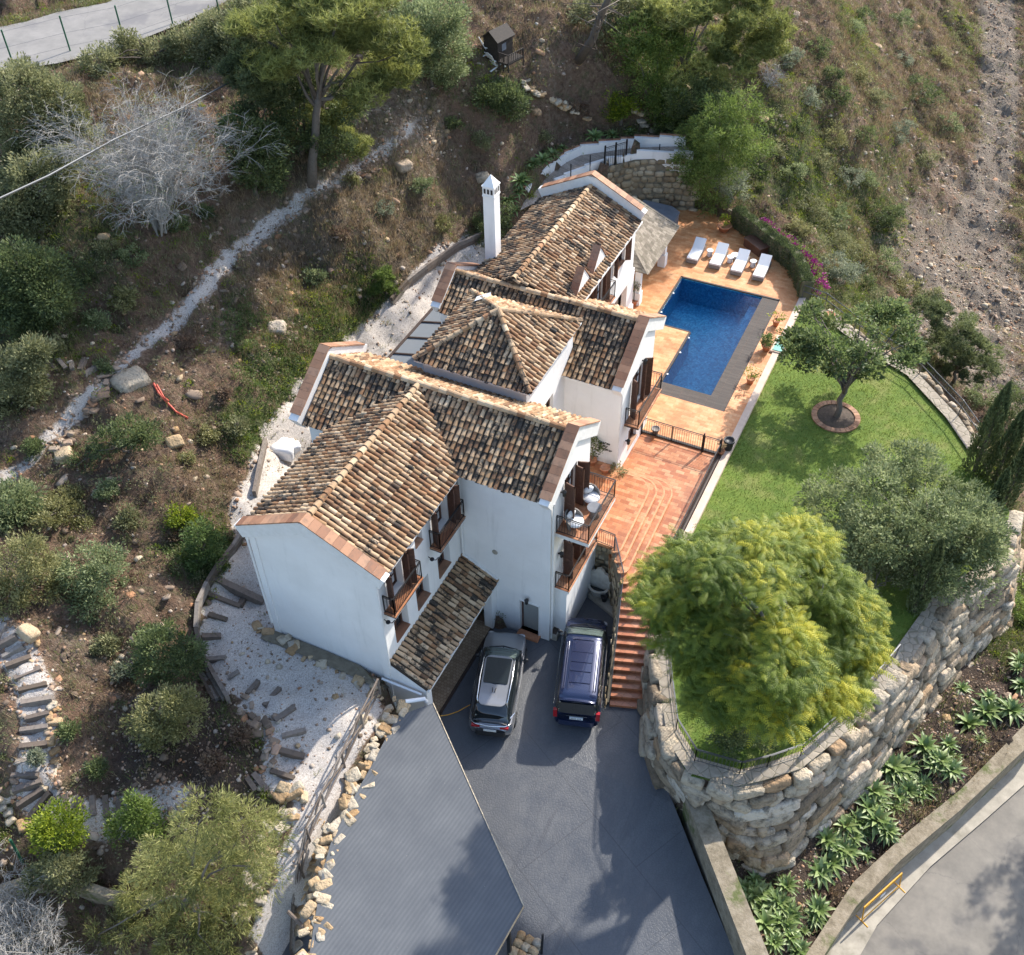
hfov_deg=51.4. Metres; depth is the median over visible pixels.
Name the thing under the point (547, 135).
shrub
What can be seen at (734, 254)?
side table
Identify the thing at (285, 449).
bulk sack
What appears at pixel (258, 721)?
rock border
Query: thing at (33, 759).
shrub
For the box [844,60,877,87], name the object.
shrub
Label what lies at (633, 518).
terrace steps
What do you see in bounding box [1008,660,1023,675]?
agave plant
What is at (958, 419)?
garden edge wall
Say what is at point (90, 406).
stone edging
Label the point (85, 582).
shrub
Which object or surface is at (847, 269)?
shrub
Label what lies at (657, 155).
path edge wall
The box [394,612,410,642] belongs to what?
window
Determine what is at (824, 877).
agave plant
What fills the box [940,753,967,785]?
agave plant
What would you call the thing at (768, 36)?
pine tree
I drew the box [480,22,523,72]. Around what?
playhouse
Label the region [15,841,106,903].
shrub
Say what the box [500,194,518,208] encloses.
agave plant
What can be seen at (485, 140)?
shrub
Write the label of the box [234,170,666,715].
villa
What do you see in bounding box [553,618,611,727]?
parked van
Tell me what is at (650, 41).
evergreen tree
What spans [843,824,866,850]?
agave plant
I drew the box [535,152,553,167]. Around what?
agave plant
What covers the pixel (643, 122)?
stone steps
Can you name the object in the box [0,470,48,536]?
shrub
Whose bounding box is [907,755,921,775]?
agave plant
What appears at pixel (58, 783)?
path stones
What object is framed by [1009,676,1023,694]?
agave plant
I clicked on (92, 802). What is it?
step sleeper
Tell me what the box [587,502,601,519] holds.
balcony table
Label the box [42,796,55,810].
step sleeper
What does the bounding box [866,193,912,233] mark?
shrub
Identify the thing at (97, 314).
shrub
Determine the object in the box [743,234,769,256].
storage box
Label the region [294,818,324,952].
stone border
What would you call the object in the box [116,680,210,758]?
shrub
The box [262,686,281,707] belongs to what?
timber sleeper
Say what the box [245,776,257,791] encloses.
timber sleeper
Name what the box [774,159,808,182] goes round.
shrub
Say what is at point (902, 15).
shrub
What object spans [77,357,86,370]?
path sleeper
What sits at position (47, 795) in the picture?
step sleeper
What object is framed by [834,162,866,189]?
shrub
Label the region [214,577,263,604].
timber beam
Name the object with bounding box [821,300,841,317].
potted plant
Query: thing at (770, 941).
agave plant
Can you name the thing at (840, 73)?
shrub
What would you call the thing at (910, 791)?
agave plant
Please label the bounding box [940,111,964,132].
shrub
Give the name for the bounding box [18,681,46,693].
step sleeper
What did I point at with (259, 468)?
timber edging
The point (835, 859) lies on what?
agave plant
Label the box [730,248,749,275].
sun lounger
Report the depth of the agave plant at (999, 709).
46.78 m
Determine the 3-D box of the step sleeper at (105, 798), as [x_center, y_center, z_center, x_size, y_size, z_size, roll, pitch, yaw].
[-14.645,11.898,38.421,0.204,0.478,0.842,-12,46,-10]
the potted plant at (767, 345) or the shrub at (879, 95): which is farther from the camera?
the shrub at (879, 95)
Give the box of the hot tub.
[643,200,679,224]
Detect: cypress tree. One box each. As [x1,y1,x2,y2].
[906,538,944,616]
[961,380,1012,476]
[977,466,1011,529]
[982,409,1023,486]
[1004,442,1023,509]
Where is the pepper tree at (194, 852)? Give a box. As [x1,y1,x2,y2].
[83,781,299,954]
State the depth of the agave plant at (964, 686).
47.54 m
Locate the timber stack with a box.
[198,671,224,701]
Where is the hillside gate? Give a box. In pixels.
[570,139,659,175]
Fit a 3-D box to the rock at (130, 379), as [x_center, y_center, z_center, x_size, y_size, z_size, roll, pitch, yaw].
[-17.429,-4.425,48.555,1.224,0.566,1.521,33,54,30]
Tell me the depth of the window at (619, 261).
54.42 m
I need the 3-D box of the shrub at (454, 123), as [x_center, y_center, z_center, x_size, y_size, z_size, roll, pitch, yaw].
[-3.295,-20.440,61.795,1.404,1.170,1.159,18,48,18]
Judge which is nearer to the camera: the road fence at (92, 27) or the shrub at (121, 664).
the shrub at (121, 664)
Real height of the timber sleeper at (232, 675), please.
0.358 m
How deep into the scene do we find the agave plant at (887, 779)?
44.48 m
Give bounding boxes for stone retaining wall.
[231,780,307,954]
[295,696,410,954]
[588,159,702,211]
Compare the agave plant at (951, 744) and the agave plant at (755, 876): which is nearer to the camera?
the agave plant at (755, 876)
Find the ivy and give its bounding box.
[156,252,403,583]
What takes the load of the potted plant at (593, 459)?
on the terrace steps at (633, 518)
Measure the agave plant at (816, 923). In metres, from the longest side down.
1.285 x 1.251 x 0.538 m
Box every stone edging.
[0,796,31,832]
[39,688,62,791]
[48,357,128,451]
[251,620,393,715]
[299,158,387,213]
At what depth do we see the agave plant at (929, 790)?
44.18 m
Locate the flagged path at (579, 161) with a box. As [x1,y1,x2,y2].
[520,145,687,209]
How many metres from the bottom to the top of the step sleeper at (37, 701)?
0.400 m
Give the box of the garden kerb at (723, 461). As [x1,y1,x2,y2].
[681,298,805,539]
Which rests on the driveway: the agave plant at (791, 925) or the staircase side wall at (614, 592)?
the staircase side wall at (614, 592)
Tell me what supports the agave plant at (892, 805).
on the hillside
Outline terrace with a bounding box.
[608,433,720,586]
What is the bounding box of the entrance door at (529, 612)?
[522,601,537,630]
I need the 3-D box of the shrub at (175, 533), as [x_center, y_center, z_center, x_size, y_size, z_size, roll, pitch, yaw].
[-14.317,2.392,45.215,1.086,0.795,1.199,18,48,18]
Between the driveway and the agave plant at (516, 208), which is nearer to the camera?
the driveway
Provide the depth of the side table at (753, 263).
62.20 m
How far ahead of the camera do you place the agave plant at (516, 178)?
62.90 m
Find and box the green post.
[9,838,23,864]
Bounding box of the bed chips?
[62,632,1023,952]
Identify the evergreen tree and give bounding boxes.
[0,51,108,164]
[0,137,83,243]
[0,233,89,342]
[69,13,240,81]
[188,0,292,70]
[211,99,296,198]
[259,64,370,168]
[384,0,476,90]
[607,7,697,137]
[650,67,747,139]
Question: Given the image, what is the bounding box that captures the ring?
[811,400,860,432]
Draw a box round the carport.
[310,703,523,954]
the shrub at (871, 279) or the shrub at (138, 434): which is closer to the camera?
the shrub at (138, 434)
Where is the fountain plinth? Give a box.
[588,592,612,617]
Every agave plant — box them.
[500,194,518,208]
[509,172,530,189]
[509,204,524,216]
[512,186,525,199]
[518,172,530,184]
[523,157,540,166]
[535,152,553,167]
[543,147,559,161]
[558,143,570,150]
[584,127,605,142]
[604,128,619,138]
[625,128,635,135]
[737,875,755,896]
[743,882,766,908]
[745,870,766,883]
[746,879,770,907]
[749,900,773,916]
[750,882,782,912]
[750,906,781,940]
[762,885,791,911]
[764,929,789,954]
[766,890,797,920]
[770,910,802,935]
[773,871,800,894]
[773,933,783,948]
[774,875,796,896]
[777,915,802,937]
[778,926,801,949]
[783,898,804,926]
[787,936,811,954]
[789,943,802,954]
[800,925,811,936]
[801,851,836,891]
[803,879,814,890]
[803,890,835,928]
[804,900,825,932]
[815,826,845,854]
[817,851,849,881]
[822,833,855,868]
[832,812,865,844]
[838,832,866,870]
[840,806,871,838]
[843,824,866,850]
[854,794,882,820]
[857,823,871,839]
[858,777,892,807]
[858,846,875,862]
[862,805,897,841]
[863,827,871,839]
[870,791,892,811]
[871,815,900,844]
[876,822,901,848]
[880,753,911,784]
[881,761,902,785]
[885,751,920,783]
[886,797,908,817]
[887,783,916,805]
[888,773,899,785]
[897,776,922,800]
[898,797,911,813]
[900,773,916,782]
[905,730,946,765]
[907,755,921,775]
[914,771,933,791]
[914,787,931,805]
[915,777,937,800]
[920,756,941,775]
[922,749,940,765]
[926,747,956,775]
[937,733,960,752]
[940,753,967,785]
[943,749,955,759]
[952,680,974,694]
[952,750,963,760]
[955,709,987,735]
[972,696,1008,729]
[975,688,997,705]
[975,733,987,745]
[982,705,1001,720]
[993,696,1005,709]
[997,693,1023,728]
[1007,650,1023,663]
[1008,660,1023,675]
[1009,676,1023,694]
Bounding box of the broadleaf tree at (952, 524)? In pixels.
[792,438,1021,609]
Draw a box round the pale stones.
[0,0,1023,954]
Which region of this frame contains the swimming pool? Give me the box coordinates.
[658,276,779,411]
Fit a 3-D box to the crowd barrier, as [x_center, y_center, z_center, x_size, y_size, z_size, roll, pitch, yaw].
[14.662,16.616,41.954,2.323,1.052,0.600,-28,51,-25]
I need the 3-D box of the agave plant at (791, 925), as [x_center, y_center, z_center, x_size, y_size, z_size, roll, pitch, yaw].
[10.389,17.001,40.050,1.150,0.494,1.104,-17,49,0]
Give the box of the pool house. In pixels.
[632,196,679,305]
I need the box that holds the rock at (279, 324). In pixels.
[267,320,286,335]
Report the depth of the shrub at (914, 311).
67.37 m
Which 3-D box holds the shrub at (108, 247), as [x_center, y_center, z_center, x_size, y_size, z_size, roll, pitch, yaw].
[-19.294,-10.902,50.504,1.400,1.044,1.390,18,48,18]
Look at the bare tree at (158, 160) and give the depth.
47.65 m
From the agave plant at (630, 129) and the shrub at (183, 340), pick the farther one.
the agave plant at (630, 129)
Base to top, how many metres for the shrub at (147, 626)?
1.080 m
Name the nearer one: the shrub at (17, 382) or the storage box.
the shrub at (17, 382)
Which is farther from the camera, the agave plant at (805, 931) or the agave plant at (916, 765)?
the agave plant at (916, 765)
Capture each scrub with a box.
[0,0,1023,944]
[0,0,1023,954]
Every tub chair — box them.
[565,508,583,530]
[583,483,600,504]
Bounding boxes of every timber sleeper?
[202,632,220,640]
[207,611,227,621]
[207,655,226,662]
[227,669,239,679]
[245,679,259,694]
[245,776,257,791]
[251,771,268,792]
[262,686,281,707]
[269,768,294,779]
[273,704,295,721]
[278,747,305,759]
[281,727,305,738]
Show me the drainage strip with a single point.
(348, 667)
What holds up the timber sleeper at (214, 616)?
on the hillside
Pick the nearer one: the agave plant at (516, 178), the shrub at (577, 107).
the agave plant at (516, 178)
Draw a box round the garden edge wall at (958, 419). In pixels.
[801,285,988,470]
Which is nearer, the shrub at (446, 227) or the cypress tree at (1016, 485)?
the cypress tree at (1016, 485)
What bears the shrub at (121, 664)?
on the hillside
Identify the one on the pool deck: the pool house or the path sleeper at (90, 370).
the pool house
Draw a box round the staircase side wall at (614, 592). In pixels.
[604,537,623,707]
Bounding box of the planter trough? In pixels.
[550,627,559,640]
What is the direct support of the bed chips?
on the hillside
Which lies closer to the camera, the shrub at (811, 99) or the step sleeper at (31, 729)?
the step sleeper at (31, 729)
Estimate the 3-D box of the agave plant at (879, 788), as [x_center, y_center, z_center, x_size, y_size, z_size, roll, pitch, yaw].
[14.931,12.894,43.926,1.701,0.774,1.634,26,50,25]
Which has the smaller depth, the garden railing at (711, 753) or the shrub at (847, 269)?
the garden railing at (711, 753)
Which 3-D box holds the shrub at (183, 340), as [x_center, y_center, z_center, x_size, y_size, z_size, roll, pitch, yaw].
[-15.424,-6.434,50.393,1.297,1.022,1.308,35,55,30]
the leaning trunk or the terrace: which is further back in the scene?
the leaning trunk
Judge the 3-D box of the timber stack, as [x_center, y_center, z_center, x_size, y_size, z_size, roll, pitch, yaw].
[-11.749,8.153,41.499,0.436,0.948,2.306,-25,50,-22]
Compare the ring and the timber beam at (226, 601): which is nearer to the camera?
the timber beam at (226, 601)
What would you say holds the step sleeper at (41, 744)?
on the hillside
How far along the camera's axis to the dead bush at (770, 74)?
69.05 m
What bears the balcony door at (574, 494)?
in the villa
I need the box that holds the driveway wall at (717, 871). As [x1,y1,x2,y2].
[681,795,768,954]
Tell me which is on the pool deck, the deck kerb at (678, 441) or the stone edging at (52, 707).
the deck kerb at (678, 441)
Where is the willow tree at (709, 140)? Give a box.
[664,78,779,219]
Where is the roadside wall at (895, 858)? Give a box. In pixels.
[806,726,1023,954]
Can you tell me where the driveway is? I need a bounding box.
[282,596,733,954]
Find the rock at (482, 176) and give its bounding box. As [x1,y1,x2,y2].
[476,171,488,182]
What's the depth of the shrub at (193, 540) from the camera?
43.95 m
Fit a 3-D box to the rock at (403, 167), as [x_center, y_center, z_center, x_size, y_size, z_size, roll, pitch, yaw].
[-6.037,-17.440,59.408,0.924,0.606,0.822,-31,52,-27]
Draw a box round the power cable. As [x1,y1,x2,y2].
[0,80,231,198]
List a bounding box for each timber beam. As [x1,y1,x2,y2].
[207,592,240,607]
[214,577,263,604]
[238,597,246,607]
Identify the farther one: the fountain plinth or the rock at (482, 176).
the rock at (482, 176)
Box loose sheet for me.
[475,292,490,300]
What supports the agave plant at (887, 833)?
on the hillside
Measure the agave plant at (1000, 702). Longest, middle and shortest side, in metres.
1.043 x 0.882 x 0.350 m
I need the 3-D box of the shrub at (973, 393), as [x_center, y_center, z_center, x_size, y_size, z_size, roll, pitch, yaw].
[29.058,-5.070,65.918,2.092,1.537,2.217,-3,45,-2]
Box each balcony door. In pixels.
[386,548,417,611]
[431,485,461,547]
[563,539,585,578]
[564,461,589,518]
[593,267,610,300]
[630,357,653,419]
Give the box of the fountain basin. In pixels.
[588,567,610,597]
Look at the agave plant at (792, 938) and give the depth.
39.76 m
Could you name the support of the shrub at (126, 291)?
on the hillside
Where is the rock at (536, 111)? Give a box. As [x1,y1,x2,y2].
[530,108,541,115]
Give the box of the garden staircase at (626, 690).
[610,586,659,708]
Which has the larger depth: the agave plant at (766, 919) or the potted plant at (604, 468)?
the potted plant at (604, 468)
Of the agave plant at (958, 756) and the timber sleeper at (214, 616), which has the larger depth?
the agave plant at (958, 756)
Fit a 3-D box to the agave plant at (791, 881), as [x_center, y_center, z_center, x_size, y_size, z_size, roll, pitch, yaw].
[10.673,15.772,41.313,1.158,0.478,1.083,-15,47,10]
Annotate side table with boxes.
[707,248,713,256]
[727,255,733,263]
[731,252,737,259]
[750,259,756,267]
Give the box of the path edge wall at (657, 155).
[554,149,692,180]
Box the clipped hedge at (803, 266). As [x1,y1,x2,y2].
[730,205,830,300]
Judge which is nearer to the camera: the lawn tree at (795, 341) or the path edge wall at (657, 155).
the lawn tree at (795, 341)
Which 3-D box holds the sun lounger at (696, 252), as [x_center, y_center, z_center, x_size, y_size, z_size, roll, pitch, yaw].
[10.953,-13.498,63.047,0.660,0.710,1.900,17,48,17]
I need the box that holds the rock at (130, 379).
[109,365,150,393]
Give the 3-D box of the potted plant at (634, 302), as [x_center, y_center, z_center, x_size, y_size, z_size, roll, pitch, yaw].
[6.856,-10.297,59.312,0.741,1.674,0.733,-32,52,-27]
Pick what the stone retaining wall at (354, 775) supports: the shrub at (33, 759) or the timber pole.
the timber pole
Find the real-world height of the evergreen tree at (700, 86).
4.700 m
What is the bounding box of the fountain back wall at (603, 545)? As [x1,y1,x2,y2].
[594,528,615,572]
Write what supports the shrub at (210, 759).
on the hillside
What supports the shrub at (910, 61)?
on the hillside
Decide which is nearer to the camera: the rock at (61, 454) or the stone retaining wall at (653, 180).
the rock at (61, 454)
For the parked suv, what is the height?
1.748 m
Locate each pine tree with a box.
[212,36,296,175]
[216,0,435,188]
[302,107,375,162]
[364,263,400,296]
[628,0,800,86]
[909,293,1006,384]
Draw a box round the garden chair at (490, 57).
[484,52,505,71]
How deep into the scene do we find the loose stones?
58.69 m
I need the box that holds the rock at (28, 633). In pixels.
[15,623,40,643]
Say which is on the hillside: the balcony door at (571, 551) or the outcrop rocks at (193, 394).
the outcrop rocks at (193, 394)
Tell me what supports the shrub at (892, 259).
on the hillside
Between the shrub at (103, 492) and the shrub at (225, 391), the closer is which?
the shrub at (103, 492)
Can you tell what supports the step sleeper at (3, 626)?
on the hillside
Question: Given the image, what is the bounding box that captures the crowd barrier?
[855,872,905,927]
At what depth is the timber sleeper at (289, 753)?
39.49 m
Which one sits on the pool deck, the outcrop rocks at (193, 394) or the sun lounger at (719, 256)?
the sun lounger at (719, 256)
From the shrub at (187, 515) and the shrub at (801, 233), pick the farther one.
the shrub at (801, 233)
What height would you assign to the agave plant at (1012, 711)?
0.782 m
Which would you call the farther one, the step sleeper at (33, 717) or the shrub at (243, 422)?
the shrub at (243, 422)
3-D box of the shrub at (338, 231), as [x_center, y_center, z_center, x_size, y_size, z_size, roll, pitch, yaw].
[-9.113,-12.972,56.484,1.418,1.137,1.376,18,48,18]
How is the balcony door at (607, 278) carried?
in the villa
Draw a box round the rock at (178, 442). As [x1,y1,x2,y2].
[165,434,184,448]
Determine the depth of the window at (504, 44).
61.76 m
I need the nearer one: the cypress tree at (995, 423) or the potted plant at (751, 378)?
the cypress tree at (995, 423)
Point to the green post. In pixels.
(14, 847)
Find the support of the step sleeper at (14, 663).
on the hillside
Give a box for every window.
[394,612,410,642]
[414,537,422,548]
[416,581,430,610]
[437,552,451,578]
[502,42,505,50]
[614,238,631,277]
[627,428,636,449]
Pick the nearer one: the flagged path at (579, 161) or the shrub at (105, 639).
the shrub at (105, 639)
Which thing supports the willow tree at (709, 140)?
on the hillside
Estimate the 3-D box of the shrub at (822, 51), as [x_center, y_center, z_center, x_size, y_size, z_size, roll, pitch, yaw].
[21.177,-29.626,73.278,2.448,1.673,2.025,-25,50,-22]
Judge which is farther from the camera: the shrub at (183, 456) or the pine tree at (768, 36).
the pine tree at (768, 36)
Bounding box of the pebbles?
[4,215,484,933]
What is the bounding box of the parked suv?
[469,631,528,737]
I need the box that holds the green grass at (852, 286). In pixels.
[0,0,1023,954]
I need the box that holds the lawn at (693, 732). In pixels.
[670,311,1009,785]
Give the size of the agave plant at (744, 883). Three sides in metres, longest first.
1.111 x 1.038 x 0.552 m
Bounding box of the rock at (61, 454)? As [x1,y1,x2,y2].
[54,445,72,463]
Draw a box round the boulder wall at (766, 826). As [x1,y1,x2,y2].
[636,510,1023,876]
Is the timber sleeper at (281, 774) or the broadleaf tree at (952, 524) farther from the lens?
the broadleaf tree at (952, 524)
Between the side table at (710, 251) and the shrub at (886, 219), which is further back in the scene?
the shrub at (886, 219)
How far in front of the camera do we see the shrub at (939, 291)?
72.13 m
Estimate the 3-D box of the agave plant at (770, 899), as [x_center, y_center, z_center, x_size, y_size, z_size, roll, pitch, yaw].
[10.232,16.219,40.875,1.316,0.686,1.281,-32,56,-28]
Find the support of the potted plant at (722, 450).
on the terrace
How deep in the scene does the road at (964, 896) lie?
42.40 m
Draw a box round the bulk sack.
[269,437,301,461]
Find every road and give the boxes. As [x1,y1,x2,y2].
[0,0,225,69]
[861,786,1023,954]
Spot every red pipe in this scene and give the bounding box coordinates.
[153,383,187,417]
[156,384,168,401]
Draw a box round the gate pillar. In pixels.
[509,930,543,954]
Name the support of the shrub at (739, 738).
on the lawn at (693, 732)
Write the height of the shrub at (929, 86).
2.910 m
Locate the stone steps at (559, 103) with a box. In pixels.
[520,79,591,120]
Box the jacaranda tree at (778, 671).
[619,507,900,754]
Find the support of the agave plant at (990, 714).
on the hillside
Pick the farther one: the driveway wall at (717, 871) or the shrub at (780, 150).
the shrub at (780, 150)
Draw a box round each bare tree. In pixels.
[0,838,96,954]
[4,67,288,236]
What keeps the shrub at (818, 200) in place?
on the hillside
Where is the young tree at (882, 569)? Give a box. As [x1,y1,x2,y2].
[841,538,915,596]
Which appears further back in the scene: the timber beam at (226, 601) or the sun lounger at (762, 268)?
the sun lounger at (762, 268)
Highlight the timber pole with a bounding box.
[287,910,311,937]
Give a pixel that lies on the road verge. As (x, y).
(853, 938)
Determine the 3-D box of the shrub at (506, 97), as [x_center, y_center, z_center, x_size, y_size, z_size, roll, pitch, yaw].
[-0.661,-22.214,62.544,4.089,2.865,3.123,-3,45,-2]
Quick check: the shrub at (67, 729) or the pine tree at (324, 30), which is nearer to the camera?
the shrub at (67, 729)
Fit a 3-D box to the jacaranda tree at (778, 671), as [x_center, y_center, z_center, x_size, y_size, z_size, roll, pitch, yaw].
[8.495,6.414,36.663,9.094,10.935,9.310,-6,45,-5]
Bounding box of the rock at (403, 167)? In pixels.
[394,158,412,173]
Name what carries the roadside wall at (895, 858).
on the hillside
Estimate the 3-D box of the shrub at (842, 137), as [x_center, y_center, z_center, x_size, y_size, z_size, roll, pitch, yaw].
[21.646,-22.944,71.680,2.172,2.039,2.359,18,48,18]
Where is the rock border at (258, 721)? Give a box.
[236,693,281,773]
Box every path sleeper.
[56,357,67,370]
[69,361,74,369]
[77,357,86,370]
[83,365,97,377]
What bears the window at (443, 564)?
in the villa
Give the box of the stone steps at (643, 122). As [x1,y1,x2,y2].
[630,99,649,127]
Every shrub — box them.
[0,329,57,429]
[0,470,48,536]
[0,528,63,621]
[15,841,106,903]
[17,436,45,462]
[21,795,92,857]
[22,479,97,531]
[22,745,46,768]
[45,333,67,359]
[46,536,131,625]
[53,717,81,745]
[61,411,169,474]
[63,256,99,287]
[80,307,112,330]
[80,754,112,781]
[88,631,121,656]
[90,238,120,259]
[92,355,113,374]
[92,475,122,499]
[99,786,171,847]
[103,282,141,313]
[109,656,135,683]
[110,500,142,535]
[113,243,148,267]
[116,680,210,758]
[123,617,209,686]
[134,621,160,643]
[161,527,185,543]
[163,501,198,529]
[166,213,191,234]
[174,329,200,352]
[175,448,197,468]
[178,515,227,574]
[191,202,215,223]
[195,423,221,446]
[197,744,228,775]
[214,384,234,407]
[218,414,251,438]
[224,721,254,747]
[300,265,332,287]
[328,224,352,243]
[340,171,365,187]
[371,198,396,216]
[410,175,436,196]
[433,212,455,235]
[443,115,464,130]
[464,199,516,247]
[467,75,534,123]
[468,130,495,150]
[538,128,556,144]
[566,0,690,46]
[570,96,590,114]
[599,88,642,125]
[703,718,779,761]
[707,166,751,207]
[763,137,786,159]
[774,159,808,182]
[777,45,805,68]
[786,215,816,237]
[790,117,811,138]
[795,192,827,218]
[799,84,822,109]
[800,215,862,268]
[805,35,834,59]
[813,146,837,173]
[819,82,854,106]
[820,63,844,80]
[821,118,848,148]
[821,249,868,283]
[827,200,850,228]
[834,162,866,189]
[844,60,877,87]
[848,236,877,266]
[849,18,867,34]
[854,4,877,24]
[855,270,877,293]
[856,124,878,145]
[858,286,906,326]
[861,168,882,189]
[866,87,893,113]
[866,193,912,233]
[873,245,903,281]
[889,7,915,27]
[890,118,916,145]
[891,269,926,297]
[893,50,914,66]
[902,306,919,324]
[904,71,948,106]
[914,286,945,307]
[915,149,944,170]
[930,45,954,68]
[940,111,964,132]
[963,382,997,409]
[985,378,1023,425]
[1011,570,1023,623]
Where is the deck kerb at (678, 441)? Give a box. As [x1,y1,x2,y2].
[642,430,716,454]
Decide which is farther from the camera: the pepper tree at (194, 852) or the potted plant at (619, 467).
the potted plant at (619, 467)
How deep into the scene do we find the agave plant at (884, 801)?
43.63 m
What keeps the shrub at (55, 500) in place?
on the hillside
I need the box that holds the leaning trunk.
[561,0,623,64]
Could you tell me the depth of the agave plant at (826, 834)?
42.51 m
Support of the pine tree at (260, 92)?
on the hillside
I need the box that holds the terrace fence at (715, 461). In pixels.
[661,444,720,564]
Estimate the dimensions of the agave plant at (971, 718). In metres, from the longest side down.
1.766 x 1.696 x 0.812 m
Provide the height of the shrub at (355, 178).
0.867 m
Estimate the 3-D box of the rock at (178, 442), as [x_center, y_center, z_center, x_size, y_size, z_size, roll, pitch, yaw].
[-14.984,-1.571,47.248,0.736,0.624,0.702,-24,49,-21]
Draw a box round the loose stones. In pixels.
[0,0,1023,953]
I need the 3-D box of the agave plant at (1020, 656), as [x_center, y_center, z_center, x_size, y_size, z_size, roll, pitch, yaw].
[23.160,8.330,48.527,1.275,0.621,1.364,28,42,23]
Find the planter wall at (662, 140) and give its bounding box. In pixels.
[523,133,685,192]
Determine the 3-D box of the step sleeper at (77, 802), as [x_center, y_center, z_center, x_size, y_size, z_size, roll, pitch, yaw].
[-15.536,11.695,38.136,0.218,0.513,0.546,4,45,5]
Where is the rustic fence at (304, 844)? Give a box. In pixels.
[289,678,380,954]
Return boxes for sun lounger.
[686,237,706,263]
[708,242,728,269]
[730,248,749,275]
[752,253,771,281]
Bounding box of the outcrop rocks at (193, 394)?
[1,0,1023,954]
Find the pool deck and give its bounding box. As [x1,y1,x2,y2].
[633,209,798,450]
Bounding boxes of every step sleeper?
[0,622,7,638]
[0,632,18,648]
[1,643,25,658]
[4,654,30,669]
[10,771,39,779]
[12,777,42,794]
[13,665,41,680]
[15,758,26,765]
[15,786,44,809]
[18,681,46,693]
[19,723,48,734]
[19,740,47,750]
[20,694,52,706]
[24,710,48,722]
[28,790,52,817]
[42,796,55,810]
[62,793,69,810]
[73,797,83,810]
[89,795,96,815]
[102,794,109,817]
[115,799,121,809]
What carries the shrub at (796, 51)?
on the hillside
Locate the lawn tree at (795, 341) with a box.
[773,294,931,417]
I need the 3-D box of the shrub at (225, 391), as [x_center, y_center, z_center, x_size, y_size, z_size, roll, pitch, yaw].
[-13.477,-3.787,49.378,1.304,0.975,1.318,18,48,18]
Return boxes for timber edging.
[193,532,244,702]
[252,438,267,496]
[390,232,483,304]
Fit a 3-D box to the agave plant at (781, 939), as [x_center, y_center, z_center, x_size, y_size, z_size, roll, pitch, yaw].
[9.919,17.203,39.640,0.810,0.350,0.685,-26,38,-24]
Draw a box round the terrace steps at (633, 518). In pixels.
[589,460,672,584]
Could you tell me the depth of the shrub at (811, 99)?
70.87 m
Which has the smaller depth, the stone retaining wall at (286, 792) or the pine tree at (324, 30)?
the stone retaining wall at (286, 792)
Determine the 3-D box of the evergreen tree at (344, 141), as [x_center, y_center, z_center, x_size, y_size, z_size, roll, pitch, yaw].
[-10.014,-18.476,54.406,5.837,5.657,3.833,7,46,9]
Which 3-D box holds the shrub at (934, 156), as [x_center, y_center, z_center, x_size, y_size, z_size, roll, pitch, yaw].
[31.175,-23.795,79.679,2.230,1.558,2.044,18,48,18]
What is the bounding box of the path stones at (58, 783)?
[0,111,474,855]
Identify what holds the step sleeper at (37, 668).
on the hillside
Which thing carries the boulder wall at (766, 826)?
on the hillside
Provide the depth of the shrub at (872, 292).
65.14 m
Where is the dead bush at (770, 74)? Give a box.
[759,62,785,92]
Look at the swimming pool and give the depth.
59.45 m
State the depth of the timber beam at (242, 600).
44.56 m
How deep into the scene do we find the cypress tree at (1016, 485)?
47.96 m
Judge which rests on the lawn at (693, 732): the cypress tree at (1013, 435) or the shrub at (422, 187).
the cypress tree at (1013, 435)
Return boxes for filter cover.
[770,335,785,357]
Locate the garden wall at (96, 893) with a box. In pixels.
[0,876,158,909]
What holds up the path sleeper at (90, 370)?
on the hillside
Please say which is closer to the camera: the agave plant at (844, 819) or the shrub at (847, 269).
the agave plant at (844, 819)
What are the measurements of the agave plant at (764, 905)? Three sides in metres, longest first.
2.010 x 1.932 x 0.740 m
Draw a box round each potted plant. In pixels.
[590,436,607,465]
[600,464,609,474]
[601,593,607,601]
[608,461,628,478]
[632,280,641,306]
[652,425,659,433]
[717,213,735,232]
[718,442,726,455]
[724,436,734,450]
[743,364,761,384]
[758,332,776,351]
[766,311,787,326]
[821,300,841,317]
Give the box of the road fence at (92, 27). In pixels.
[0,0,218,60]
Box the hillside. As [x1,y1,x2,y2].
[0,0,1023,954]
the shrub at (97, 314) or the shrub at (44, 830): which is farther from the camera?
the shrub at (97, 314)
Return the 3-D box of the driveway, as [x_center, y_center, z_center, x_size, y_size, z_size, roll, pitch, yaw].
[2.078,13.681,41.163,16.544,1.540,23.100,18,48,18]
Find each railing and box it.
[641,418,722,453]
[666,639,900,773]
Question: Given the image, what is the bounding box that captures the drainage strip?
[261,630,389,687]
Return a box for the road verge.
[827,758,1023,954]

